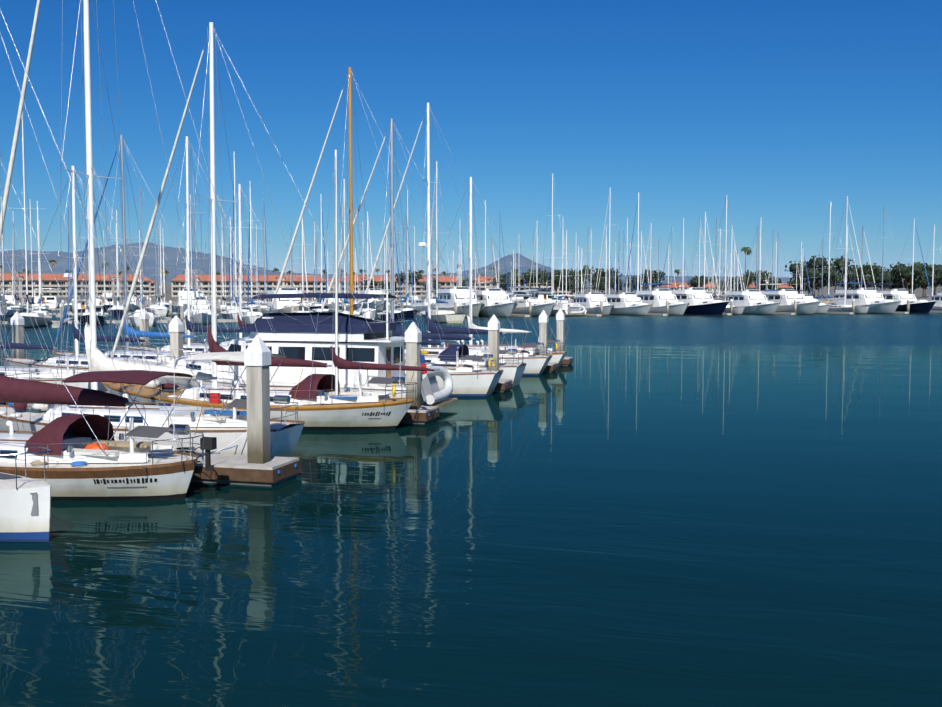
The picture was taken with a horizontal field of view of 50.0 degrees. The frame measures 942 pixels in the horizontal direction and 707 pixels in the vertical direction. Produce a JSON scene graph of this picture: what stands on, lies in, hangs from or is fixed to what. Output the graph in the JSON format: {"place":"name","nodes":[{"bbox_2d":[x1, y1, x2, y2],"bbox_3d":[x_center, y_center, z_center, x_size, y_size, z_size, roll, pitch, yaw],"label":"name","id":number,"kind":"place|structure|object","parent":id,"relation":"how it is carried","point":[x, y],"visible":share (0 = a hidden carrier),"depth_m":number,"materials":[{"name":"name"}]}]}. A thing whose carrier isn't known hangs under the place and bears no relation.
{"place":"outdoors","nodes":[
{"label":"outdoors","id":0,"kind":"place"},
{"bbox_2d":[0,273,793,297],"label":"buildings","id":1,"kind":"structure","parent":0,"point":[49,281],"depth_m":574.67,"materials":[{"name":"orange"}]},
{"bbox_2d":[0,242,939,285],"bbox_3d":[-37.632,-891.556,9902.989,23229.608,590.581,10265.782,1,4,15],"label":"mountain","id":2,"kind":"structure","parent":0,"point":[171,255],"depth_m":11021.87,"materials":[{"name":"grey stone"}]},
{"bbox_2d":[0,306,941,706],"bbox_3d":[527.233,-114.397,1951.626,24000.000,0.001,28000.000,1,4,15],"label":"water","id":3,"kind":"structure","parent":0,"point":[742,510],"depth_m":19.32,"materials":[{"name":"blue liquid"}]},
{"bbox_2d":[0,340,39,404],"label":"sailboat","id":4,"kind":"object","parent":3,"relation":"on","point":[31,372],"visible":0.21,"depth_m":41.57,"materials":[{"name":"white"}]},
{"bbox_2d":[0,443,52,541],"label":"boat","id":5,"kind":"object","parent":3,"relation":"in","point":[25,504],"visible":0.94,"depth_m":19.98,"materials":[{"name":"white"}]},
{"bbox_2d":[0,160,107,391],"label":"sailboat","id":6,"kind":"object","parent":3,"relation":"on","point":[44,374],"visible":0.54,"depth_m":46.69,"materials":[{"name":"white"}]},
{"bbox_2d":[0,166,195,370],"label":"sailboat","id":7,"kind":"object","parent":3,"relation":"on","point":[21,362],"visible":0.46,"depth_m":54.74,"materials":[{"name":"white"}]},
{"bbox_2d":[0,10,216,500],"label":"sailboat","id":8,"kind":"object","parent":3,"relation":"in","point":[89,458],"visible":0.96,"depth_m":24.11,"materials":[{"name":"white plastic"}]},
{"bbox_2d":[51,135,227,359],"bbox_3d":[-19.596,-5.629,59.652,12.662,14.475,3.780,1,4,15],"label":"sailboat","id":9,"kind":"object","parent":3,"relation":"on","point":[151,354],"visible":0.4,"depth_m":59.74,"materials":[{"name":"white"}]},
{"bbox_2d":[0,0,304,456],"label":"sailboat","id":10,"kind":"object","parent":3,"relation":"on","point":[226,427],"visible":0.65,"depth_m":30.48,"materials":[{"name":"white plastic"}]},
{"bbox_2d":[116,136,272,352],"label":"sailboat","id":11,"kind":"object","parent":3,"relation":"on","point":[196,347],"visible":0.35,"depth_m":67.11,"materials":[{"name":"white"}]},
{"bbox_2d":[183,184,305,344],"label":"sailboat","id":12,"kind":"object","parent":3,"relation":"on","point":[239,316],"visible":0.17,"depth_m":71.93,"materials":[{"name":"white metal"}]},
{"bbox_2d":[102,22,439,429],"bbox_3d":[-7.819,-4.694,37.589,13.912,15.300,3.874,1,3,15],"label":"sailboat","id":13,"kind":"object","parent":3,"relation":"in","point":[324,402],"visible":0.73,"depth_m":37.04,"materials":[{"name":"white plastic"}]},
{"bbox_2d":[11,308,572,485],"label":"dock pilings","id":14,"kind":"object","parent":3,"relation":"on","point":[258,464],"visible":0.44,"depth_m":26.58,"materials":[{"name":"grey concrete"}]},
{"bbox_2d":[114,353,550,467],"bbox_3d":[-4.937,1.464,42.864,7.881,0.763,56.750,1,4,15],"label":"mooring","id":15,"kind":"object","parent":14,"relation":"on","point":[212,453],"visible":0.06,"depth_m":27.73,"materials":[{"name":"concrete"},{"name":"white plastic"}]},
{"bbox_2d":[129,273,457,406],"bbox_3d":[-8.288,-0.436,43.827,15.035,6.040,4.575,1,4,15],"label":"trawler","id":16,"kind":"object","parent":3,"relation":"on","point":[296,333],"visible":0.6,"depth_m":41.85,"materials":[{"name":"white"}]},
{"bbox_2d":[268,67,503,396],"bbox_3d":[-4.911,-5.873,49.491,13.162,16.200,4.113,1,4,15],"label":"sloop","id":17,"kind":"object","parent":3,"relation":"on","point":[468,381],"visible":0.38,"depth_m":49.10,"materials":[{"name":"white plastic"}]},
{"bbox_2d":[320,118,526,385],"bbox_3d":[-3.303,-5.394,54.773,12.672,14.600,3.989,1,3,15],"label":"sloop","id":18,"kind":"object","parent":3,"relation":"on","point":[513,371],"visible":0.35,"depth_m":54.55,"materials":[{"name":"white plastic"}]},
{"bbox_2d":[358,103,552,374],"bbox_3d":[-1.563,-6.862,61.583,13.162,16.700,3.828,1,4,15],"label":"sloop","id":19,"kind":"object","parent":3,"relation":"on","point":[536,364],"visible":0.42,"depth_m":61.46,"materials":[{"name":"white plastic"}]},
{"bbox_2d":[0,112,939,327],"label":"sailboats","id":20,"kind":"object","parent":3,"relation":"on","point":[47,304],"visible":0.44,"depth_m":233.21,"materials":[{"name":"white plastic"}]},
{"bbox_2d":[0,296,941,327],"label":"docks","id":21,"kind":"object","parent":3,"relation":"on","point":[165,320],"visible":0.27,"depth_m":205.05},
{"bbox_2d":[417,177,568,366],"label":"sloop","id":22,"kind":"object","parent":3,"relation":"on","point":[558,357],"visible":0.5,"depth_m":66.53,"materials":[{"name":"white"}]},
{"bbox_2d":[431,195,941,317],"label":"motorboats","id":23,"kind":"object","parent":3,"relation":"on","point":[701,301],"visible":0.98,"depth_m":217.25,"materials":[{"name":"white plastic"}]},
{"bbox_2d":[0,0,941,276],"label":"sky","id":24,"kind":"structure","parent":0,"point":[785,110],"materials":[{"name":"blue"}]},
{"bbox_2d":[1,271,941,293],"bbox_3d":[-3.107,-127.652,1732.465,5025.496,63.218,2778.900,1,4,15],"label":"shoreline","id":25,"kind":"structure","parent":0,"point":[168,289],"depth_m":1722.76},
{"bbox_2d":[17,294,936,306],"bbox_3d":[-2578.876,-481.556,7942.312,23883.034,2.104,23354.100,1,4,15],"label":"land","id":26,"kind":"structure","parent":0,"point":[168,298],"depth_m":411.21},
{"bbox_2d":[1,247,941,297],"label":"vegetation","id":27,"kind":"object","parent":26,"relation":"on","point":[894,275],"visible":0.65,"depth_m":535.42,"materials":[{"name":"green plant"}]},
{"bbox_2d":[752,278,930,298],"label":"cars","id":28,"kind":"object","parent":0,"point":[924,296],"visible":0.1,"depth_m":465.37,"materials":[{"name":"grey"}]}
]}

